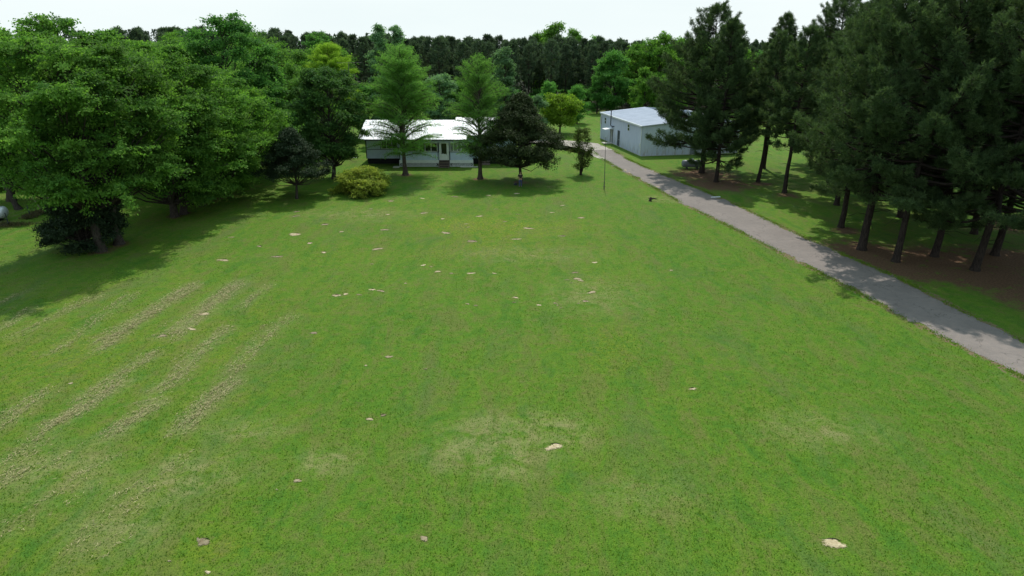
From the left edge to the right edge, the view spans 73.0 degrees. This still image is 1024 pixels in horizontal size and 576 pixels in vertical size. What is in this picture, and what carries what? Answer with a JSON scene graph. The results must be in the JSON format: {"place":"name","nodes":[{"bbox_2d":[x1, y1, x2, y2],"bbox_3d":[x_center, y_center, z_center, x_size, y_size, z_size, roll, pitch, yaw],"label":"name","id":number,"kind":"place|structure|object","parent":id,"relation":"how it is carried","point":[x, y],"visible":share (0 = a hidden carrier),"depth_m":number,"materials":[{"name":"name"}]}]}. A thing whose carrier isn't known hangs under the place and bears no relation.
{"place":"outdoors","nodes":[
{"label":"outdoors","id":0,"kind":"place"},
{"bbox_2d":[0,207,46,228],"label":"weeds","id":1,"kind":"object","parent":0,"point":[36,213],"visible":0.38,"depth_m":65.66,"materials":[{"name":"green plant"}]},
{"bbox_2d":[1,28,762,51],"bbox_3d":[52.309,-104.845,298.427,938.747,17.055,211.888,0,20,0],"label":"wood","id":2,"kind":"object","parent":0,"point":[70,36],"visible":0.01,"depth_m":314.55,"materials":[{"name":"green plant"}]},
{"bbox_2d":[0,0,869,45],"label":"sky","id":3,"kind":"structure","parent":0,"point":[631,20],"materials":[{"name":"white"}]},
{"bbox_2d":[360,117,512,167],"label":"house","id":4,"kind":"structure","parent":0,"point":[445,153],"depth_m":92.99,"materials":[{"name":"paint"}]},
{"bbox_2d":[419,143,437,151],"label":"window","id":5,"kind":"structure","parent":4,"relation":"in","point":[429,148],"depth_m":92.33,"materials":[{"name":"glass"}]},
{"bbox_2d":[439,143,448,159],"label":"door","id":6,"kind":"structure","parent":4,"relation":"in","point":[443,155],"depth_m":92.42,"materials":[{"name":"white paint"}]},
{"bbox_2d":[0,48,1023,575],"bbox_3d":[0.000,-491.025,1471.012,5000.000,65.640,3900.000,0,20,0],"label":"ground","id":7,"kind":"structure","parent":0,"point":[990,292],"depth_m":35.38,"materials":[{"name":"green plant"}]},
{"bbox_2d":[0,66,22,209],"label":"leaning tree","id":8,"kind":"object","parent":7,"relation":"on","point":[14,203],"visible":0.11,"depth_m":70.09,"materials":[{"name":"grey plant"}]},
{"bbox_2d":[0,23,46,201],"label":"shade tree","id":9,"kind":"object","parent":7,"relation":"on","point":[7,198],"visible":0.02,"depth_m":73.21,"materials":[{"name":"green plant"}]},
{"bbox_2d":[0,25,81,198],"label":"shade tree","id":10,"kind":"object","parent":7,"relation":"on","point":[26,28],"visible":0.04,"depth_m":69.47,"materials":[{"name":"green plant"}]},
{"bbox_2d":[7,12,105,173],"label":"shade tree","id":11,"kind":"object","parent":7,"relation":"on","point":[42,26],"visible":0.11,"depth_m":70.11,"materials":[{"name":"green plant"}]},
{"bbox_2d":[31,173,130,255],"bbox_3d":[-35.767,-6.256,57.065,7.519,6.445,7.407,-18,27,-40],"label":"juniper bush","id":12,"kind":"object","parent":7,"relation":"on","point":[63,227],"visible":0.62,"depth_m":55.67,"materials":[{"name":"green plant"}]},
{"bbox_2d":[0,28,197,252],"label":"elm tree","id":13,"kind":"object","parent":7,"relation":"on","point":[33,180],"visible":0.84,"depth_m":51.34,"materials":[{"name":"green plant"}]},
{"bbox_2d":[0,37,204,245],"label":"elm tree","id":14,"kind":"object","parent":7,"relation":"on","point":[112,51],"visible":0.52,"depth_m":53.70,"materials":[{"name":"green plant"}]},
{"bbox_2d":[69,26,149,126],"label":"shade tree","id":15,"kind":"object","parent":7,"relation":"on","point":[109,36],"visible":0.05,"depth_m":73.57,"materials":[{"name":"green plant"}]},
{"bbox_2d":[110,26,131,42],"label":"forest pine","id":16,"kind":"object","parent":7,"relation":"on","point":[123,32],"visible":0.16,"depth_m":159.20,"materials":[{"name":"green plant"}]},
{"bbox_2d":[126,27,142,40],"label":"forest pine","id":17,"kind":"object","parent":7,"relation":"on","point":[134,33],"visible":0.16,"depth_m":157.72,"materials":[{"name":"green plant"}]},
{"bbox_2d":[118,39,171,74],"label":"shade tree","id":18,"kind":"object","parent":7,"relation":"on","point":[148,44],"visible":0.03,"depth_m":75.48,"materials":[{"name":"green plant"}]},
{"bbox_2d":[0,280,295,566],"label":"grass clippings","id":19,"kind":"object","parent":7,"relation":"on","point":[104,347],"depth_m":35.41,"materials":[{"name":"plant"}]},
{"bbox_2d":[94,46,243,217],"bbox_3d":[-33.193,-14.433,65.102,15.413,16.201,15.545,0,20,0],"label":"elm tree","id":20,"kind":"object","parent":7,"relation":"on","point":[202,168],"visible":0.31,"depth_m":64.23,"materials":[{"name":"green plant"}]},
{"bbox_2d":[151,43,202,77],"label":"shade tree","id":21,"kind":"object","parent":7,"relation":"on","point":[170,49],"visible":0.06,"depth_m":78.31,"materials":[{"name":"green plant"}]},
{"bbox_2d":[153,29,207,52],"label":"tree","id":22,"kind":"object","parent":7,"relation":"on","point":[172,40],"visible":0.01,"depth_m":102.09,"materials":[{"name":"green plant"}]},
{"bbox_2d":[116,61,256,214],"bbox_3d":[-32.273,-14.326,66.897,14.611,14.754,14.542,0,20,0],"label":"elm tree","id":23,"kind":"object","parent":7,"relation":"on","point":[205,76],"visible":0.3,"depth_m":64.51,"materials":[{"name":"green plant"}]},
{"bbox_2d":[111,70,268,207],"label":"elm tree","id":24,"kind":"object","parent":7,"relation":"on","point":[226,164],"visible":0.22,"depth_m":68.97,"materials":[{"name":"green plant"}]},
{"bbox_2d":[196,535,214,545],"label":"bare soil","id":25,"kind":"structure","parent":7,"relation":"on","point":[201,539],"depth_m":24.66,"materials":[{"name":"beige soil"}]},
{"bbox_2d":[154,62,304,195],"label":"elm tree","id":26,"kind":"object","parent":7,"relation":"on","point":[264,133],"visible":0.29,"depth_m":72.88,"materials":[{"name":"green plant"}]},
{"bbox_2d":[175,10,286,154],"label":"sweetgum tree","id":27,"kind":"object","parent":7,"relation":"on","point":[232,29],"visible":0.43,"depth_m":81.04,"materials":[{"name":"green plant"}]},
{"bbox_2d":[217,51,244,85],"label":"tree","id":28,"kind":"object","parent":7,"relation":"on","point":[238,64],"visible":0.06,"depth_m":96.36,"materials":[{"name":"green plant"}]},
{"bbox_2d":[223,81,289,177],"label":"elm tree","id":29,"kind":"object","parent":7,"relation":"on","point":[256,126],"visible":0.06,"depth_m":81.22,"materials":[{"name":"green plant"}]},
{"bbox_2d":[229,29,291,82],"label":"tree","id":30,"kind":"object","parent":7,"relation":"on","point":[270,40],"visible":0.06,"depth_m":118.24,"materials":[{"name":"green plant"}]},
{"bbox_2d":[224,32,296,116],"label":"tree","id":31,"kind":"object","parent":7,"relation":"on","point":[258,45],"visible":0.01,"depth_m":105.97,"materials":[{"name":"green plant"}]},
{"bbox_2d":[243,56,298,131],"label":"sweetgum tree","id":32,"kind":"object","parent":7,"relation":"on","point":[267,66],"visible":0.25,"depth_m":87.07,"materials":[{"name":"green plant"}]},
{"bbox_2d":[278,35,295,61],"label":"forest pine","id":33,"kind":"object","parent":7,"relation":"on","point":[282,38],"visible":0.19,"depth_m":162.15,"materials":[{"name":"green plant"}]},
{"bbox_2d":[267,40,309,134],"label":"tree","id":34,"kind":"object","parent":7,"relation":"on","point":[291,69],"visible":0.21,"depth_m":101.39,"materials":[{"name":"green plant"}]},
{"bbox_2d":[246,125,334,198],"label":"juniper tree","id":35,"kind":"object","parent":7,"relation":"on","point":[291,160],"visible":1,"depth_m":72.78,"materials":[{"name":"green plant"}]},
{"bbox_2d":[285,74,341,144],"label":"tree","id":36,"kind":"object","parent":7,"relation":"on","point":[291,83],"visible":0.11,"depth_m":96.95,"materials":[{"name":"green plant"}]},
{"bbox_2d":[297,30,333,63],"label":"sweetgum tree","id":37,"kind":"object","parent":7,"relation":"on","point":[318,36],"visible":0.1,"depth_m":113.31,"materials":[{"name":"green plant"}]},
{"bbox_2d":[284,64,371,178],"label":"pear tree","id":38,"kind":"object","parent":7,"relation":"on","point":[351,113],"visible":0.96,"depth_m":81.01,"materials":[{"name":"green plant"}]},
{"bbox_2d":[291,39,366,104],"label":"tree","id":39,"kind":"object","parent":7,"relation":"on","point":[343,54],"visible":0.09,"depth_m":111.36,"materials":[{"name":"green plant"}]},
{"bbox_2d":[302,41,363,142],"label":"bald cypress","id":40,"kind":"object","parent":7,"relation":"on","point":[331,58],"visible":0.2,"depth_m":102.76,"materials":[{"name":"green plant"}]},
{"bbox_2d":[336,37,355,68],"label":"forest pine","id":41,"kind":"object","parent":7,"relation":"on","point":[343,42],"visible":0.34,"depth_m":161.37,"materials":[{"name":"green plant"}]},
{"bbox_2d":[345,33,363,84],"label":"forest pine","id":42,"kind":"object","parent":7,"relation":"on","point":[353,38],"visible":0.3,"depth_m":165.59,"materials":[{"name":"green plant"}]},
{"bbox_2d":[328,165,391,198],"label":"bush","id":43,"kind":"object","parent":7,"relation":"on","point":[363,179],"visible":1,"depth_m":75.90,"materials":[{"name":"green plant"}]},
{"bbox_2d":[352,36,374,86],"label":"forest pine","id":44,"kind":"object","parent":7,"relation":"on","point":[362,43],"visible":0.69,"depth_m":162.93,"materials":[{"name":"green plant"}]},
{"bbox_2d":[355,84,379,129],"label":"shade tree","id":45,"kind":"object","parent":7,"relation":"on","point":[365,89],"visible":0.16,"depth_m":115.31,"materials":[{"name":"green plant"}]},
{"bbox_2d":[363,23,392,119],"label":"poplar tree","id":46,"kind":"object","parent":7,"relation":"on","point":[380,41],"visible":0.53,"depth_m":110.98,"materials":[{"name":"green plant"}]},
{"bbox_2d":[382,24,412,119],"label":"poplar tree","id":47,"kind":"object","parent":7,"relation":"on","point":[397,33],"visible":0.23,"depth_m":111.13,"materials":[{"name":"green plant"}]},
{"bbox_2d":[360,40,444,175],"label":"bald cypress","id":48,"kind":"object","parent":7,"relation":"on","point":[401,73],"visible":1,"depth_m":83.66,"materials":[{"name":"green plant"}]},
{"bbox_2d":[407,41,426,81],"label":"forest pine","id":49,"kind":"object","parent":7,"relation":"on","point":[415,45],"visible":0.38,"depth_m":161.74,"materials":[{"name":"green plant"}]},
{"bbox_2d":[420,35,438,77],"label":"forest pine","id":50,"kind":"object","parent":7,"relation":"on","point":[427,44],"visible":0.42,"depth_m":170.44,"materials":[{"name":"green plant"}]},
{"bbox_2d":[427,36,450,92],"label":"forest pine","id":51,"kind":"object","parent":7,"relation":"on","point":[438,40],"visible":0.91,"depth_m":162.29,"materials":[{"name":"green plant"}]},
{"bbox_2d":[422,72,460,119],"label":"shade tree","id":52,"kind":"object","parent":7,"relation":"on","point":[449,87],"visible":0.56,"depth_m":115.87,"materials":[{"name":"green plant"}]},
{"bbox_2d":[431,34,453,100],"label":"forest pine","id":53,"kind":"object","parent":7,"relation":"on","point":[450,59],"visible":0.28,"depth_m":167.93,"materials":[{"name":"green plant"}]},
{"bbox_2d":[440,35,459,80],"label":"forest pine","id":54,"kind":"object","parent":7,"relation":"on","point":[454,44],"visible":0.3,"depth_m":177.28,"materials":[{"name":"green plant"}]},
{"bbox_2d":[442,81,477,119],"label":"shade tree","id":55,"kind":"object","parent":7,"relation":"on","point":[455,96],"visible":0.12,"depth_m":118.58,"materials":[{"name":"green plant"}]},
{"bbox_2d":[452,41,473,84],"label":"forest pine","id":56,"kind":"object","parent":7,"relation":"on","point":[459,56],"visible":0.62,"depth_m":159.88,"materials":[{"name":"green plant"}]},
{"bbox_2d":[443,52,511,179],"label":"bald cypress","id":57,"kind":"object","parent":7,"relation":"on","point":[485,98],"visible":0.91,"depth_m":81.59,"materials":[{"name":"green plant"}]},
{"bbox_2d":[469,37,488,76],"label":"forest pine","id":58,"kind":"object","parent":7,"relation":"on","point":[478,43],"visible":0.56,"depth_m":160.26,"materials":[{"name":"green plant"}]},
{"bbox_2d":[480,40,495,75],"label":"forest pine","id":59,"kind":"object","parent":7,"relation":"on","point":[488,46],"visible":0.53,"depth_m":159.55,"materials":[{"name":"green plant"}]},
{"bbox_2d":[489,45,518,116],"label":"poplar tree","id":60,"kind":"object","parent":7,"relation":"on","point":[503,59],"visible":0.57,"depth_m":115.03,"materials":[{"name":"green plant"}]},
{"bbox_2d":[503,39,522,90],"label":"forest pine","id":61,"kind":"object","parent":7,"relation":"on","point":[514,46],"visible":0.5,"depth_m":159.63,"materials":[{"name":"green plant"}]},
{"bbox_2d":[465,91,569,181],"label":"evergreen tree","id":62,"kind":"object","parent":7,"relation":"on","point":[519,121],"visible":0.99,"depth_m":79.78,"materials":[{"name":"green plant"}]},
{"bbox_2d":[514,37,535,93],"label":"forest pine","id":63,"kind":"object","parent":7,"relation":"on","point":[523,41],"visible":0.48,"depth_m":167.77,"materials":[{"name":"green plant"}]},
{"bbox_2d":[520,42,537,94],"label":"forest pine","id":64,"kind":"object","parent":7,"relation":"on","point":[530,47],"visible":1,"depth_m":162.14,"materials":[{"name":"green plant"}]},
{"bbox_2d":[526,43,544,87],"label":"forest pine","id":65,"kind":"object","parent":7,"relation":"on","point":[536,71],"visible":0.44,"depth_m":171.49,"materials":[{"name":"green plant"}]},
{"bbox_2d":[520,30,550,88],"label":"edge tree","id":66,"kind":"object","parent":7,"relation":"on","point":[536,35],"visible":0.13,"depth_m":195.14,"materials":[{"name":"green plant"}]},
{"bbox_2d":[533,94,550,125],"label":"willow tree","id":67,"kind":"object","parent":7,"relation":"on","point":[539,101],"visible":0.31,"depth_m":117.18,"materials":[{"name":"green plant"}]},
{"bbox_2d":[538,79,559,115],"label":"edge tree","id":68,"kind":"object","parent":7,"relation":"on","point":[549,87],"visible":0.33,"depth_m":144.04,"materials":[{"name":"green plant"}]},
{"bbox_2d":[539,38,561,82],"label":"forest pine","id":69,"kind":"object","parent":7,"relation":"on","point":[549,54],"visible":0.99,"depth_m":159.71,"materials":[{"name":"green plant"}]},
{"bbox_2d":[537,20,568,93],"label":"edge tree","id":70,"kind":"object","parent":7,"relation":"on","point":[551,30],"visible":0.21,"depth_m":189.68,"materials":[{"name":"green plant"}]},
{"bbox_2d":[552,33,564,93],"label":"forest pine","id":71,"kind":"object","parent":7,"relation":"on","point":[558,38],"visible":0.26,"depth_m":181.97,"materials":[{"name":"green plant"}]},
{"bbox_2d":[534,92,584,133],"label":"maple tree","id":72,"kind":"object","parent":7,"relation":"on","point":[564,111],"visible":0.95,"depth_m":120.72,"materials":[{"name":"green plant"}]},
{"bbox_2d":[555,44,578,93],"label":"forest pine","id":73,"kind":"object","parent":7,"relation":"on","point":[569,61],"visible":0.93,"depth_m":164.42,"materials":[{"name":"green plant"}]},
{"bbox_2d":[532,140,611,158],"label":"gravel path","id":74,"kind":"structure","parent":7,"relation":"on","point":[598,146],"depth_m":108.63,"materials":[{"name":"grey gravel"}]},
{"bbox_2d":[565,36,581,88],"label":"forest pine","id":75,"kind":"object","parent":7,"relation":"on","point":[573,42],"visible":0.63,"depth_m":169.80,"materials":[{"name":"green plant"}]},
{"bbox_2d":[564,28,583,84],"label":"edge tree","id":76,"kind":"object","parent":7,"relation":"on","point":[574,32],"visible":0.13,"depth_m":192.35,"materials":[{"name":"green plant"}]},
{"bbox_2d":[565,85,591,123],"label":"edge tree","id":77,"kind":"object","parent":7,"relation":"on","point":[577,91],"visible":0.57,"depth_m":134.87,"materials":[{"name":"green plant"}]},
{"bbox_2d":[565,126,596,174],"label":"crape myrtle","id":78,"kind":"object","parent":7,"relation":"on","point":[585,155],"visible":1,"depth_m":86.30,"materials":[{"name":"green plant"}]},
{"bbox_2d":[570,83,594,102],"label":"forest bush","id":79,"kind":"object","parent":7,"relation":"on","point":[586,98],"visible":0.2,"depth_m":165.80,"materials":[{"name":"green plant"}]},
{"bbox_2d":[575,38,591,83],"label":"forest pine","id":80,"kind":"object","parent":7,"relation":"on","point":[583,40],"visible":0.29,"depth_m":175.10,"materials":[{"name":"green plant"}]},
{"bbox_2d":[578,39,602,85],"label":"forest pine","id":81,"kind":"object","parent":7,"relation":"on","point":[586,48],"visible":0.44,"depth_m":168.97,"materials":[{"name":"green plant"}]},
{"bbox_2d":[583,44,599,102],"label":"forest pine","id":82,"kind":"object","parent":7,"relation":"on","point":[593,52],"visible":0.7,"depth_m":161.12,"materials":[{"name":"green plant"}]},
{"bbox_2d":[587,73,607,113],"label":"edge tree","id":83,"kind":"object","parent":7,"relation":"on","point":[596,83],"visible":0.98,"depth_m":151.95,"materials":[{"name":"green plant"}]},
{"bbox_2d":[597,40,611,82],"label":"forest pine","id":84,"kind":"object","parent":7,"relation":"on","point":[603,45],"visible":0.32,"depth_m":168.76,"materials":[{"name":"green plant"}]},
{"bbox_2d":[592,47,638,110],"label":"edge tree","id":85,"kind":"object","parent":7,"relation":"on","point":[608,68],"visible":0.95,"depth_m":151.74,"materials":[{"name":"green plant"}]},
{"bbox_2d":[612,43,656,102],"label":"edge tree","id":86,"kind":"object","parent":7,"relation":"on","point":[636,51],"visible":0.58,"depth_m":156.46,"materials":[{"name":"green plant"}]},
{"bbox_2d":[627,66,657,107],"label":"edge tree","id":87,"kind":"object","parent":7,"relation":"on","point":[644,76],"visible":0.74,"depth_m":143.91,"materials":[{"name":"green plant"}]},
{"bbox_2d":[637,31,677,104],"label":"edge tree","id":88,"kind":"object","parent":7,"relation":"on","point":[654,46],"visible":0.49,"depth_m":154.87,"materials":[{"name":"green plant"}]},
{"bbox_2d":[645,0,781,173],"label":"pine tree","id":89,"kind":"object","parent":7,"relation":"on","point":[672,113],"visible":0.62,"depth_m":83.13,"materials":[{"name":"green plant"}]},
{"bbox_2d":[685,15,761,182],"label":"pine tree","id":90,"kind":"object","parent":7,"relation":"on","point":[740,67],"visible":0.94,"depth_m":79.08,"materials":[{"name":"green plant"}]},
{"bbox_2d":[745,29,794,182],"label":"pine tree","id":91,"kind":"object","parent":7,"relation":"on","point":[774,50],"visible":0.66,"depth_m":79.18,"materials":[{"name":"green plant"}]},
{"bbox_2d":[751,10,801,168],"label":"pine tree","id":92,"kind":"object","parent":7,"relation":"on","point":[788,18],"visible":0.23,"depth_m":85.50,"materials":[{"name":"green plant"}]},
{"bbox_2d":[758,23,833,192],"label":"pine tree","id":93,"kind":"object","parent":7,"relation":"on","point":[814,33],"visible":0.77,"depth_m":73.32,"materials":[{"name":"green plant"}]},
{"bbox_2d":[781,0,873,173],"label":"pine tree","id":94,"kind":"object","parent":7,"relation":"on","point":[830,15],"visible":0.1,"depth_m":81.97,"materials":[{"name":"green plant"}]},
{"bbox_2d":[818,536,845,548],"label":"bare soil","id":95,"kind":"structure","parent":7,"relation":"on","point":[830,542],"depth_m":24.56,"materials":[{"name":"beige soil"}]},
{"bbox_2d":[803,15,874,190],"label":"pine tree","id":96,"kind":"object","parent":7,"relation":"on","point":[828,61],"visible":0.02,"depth_m":74.79,"materials":[{"name":"green plant"}]},
{"bbox_2d":[787,1,898,205],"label":"pine tree","id":97,"kind":"object","parent":7,"relation":"on","point":[819,76],"visible":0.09,"depth_m":68.58,"materials":[{"name":"green plant"}]},
{"bbox_2d":[789,0,924,227],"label":"pine tree","id":98,"kind":"object","parent":7,"relation":"on","point":[800,138],"visible":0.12,"depth_m":61.30,"materials":[{"name":"green plant"}]},
{"bbox_2d":[792,0,979,250],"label":"pine tree","id":99,"kind":"object","parent":7,"relation":"on","point":[838,175],"visible":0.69,"depth_m":51.59,"materials":[{"name":"green plant"}]},
{"bbox_2d":[829,0,1023,262],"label":"pine tree","id":100,"kind":"object","parent":7,"relation":"on","point":[908,47],"visible":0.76,"depth_m":48.25,"materials":[{"name":"green plant"}]},
{"bbox_2d":[890,0,1023,257],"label":"pine tree","id":101,"kind":"object","parent":7,"relation":"on","point":[940,231],"visible":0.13,"depth_m":51.17,"materials":[{"name":"green plant"}]},
{"bbox_2d":[896,0,1023,271],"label":"pine tree","id":102,"kind":"object","parent":7,"relation":"on","point":[1000,39],"visible":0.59,"depth_m":47.19,"materials":[{"name":"green plant"}]},
{"bbox_2d":[915,13,1023,234],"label":"pine tree","id":103,"kind":"object","parent":7,"relation":"on","point":[974,232],"depth_m":61.70,"materials":[{"name":"green plant"}]},
{"bbox_2d":[969,19,1023,256],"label":"pine tree","id":104,"kind":"object","parent":7,"relation":"on","point":[995,250],"visible":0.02,"depth_m":55.03,"materials":[{"name":"green plant"}]},
{"bbox_2d":[600,107,739,155],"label":"metal building","id":105,"kind":"structure","parent":0,"point":[627,129],"depth_m":104.55,"materials":[{"name":"grey metal"}]},
{"bbox_2d":[592,150,1023,374],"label":"driveway","id":106,"kind":"structure","parent":0,"point":[989,342],"depth_m":51.18,"materials":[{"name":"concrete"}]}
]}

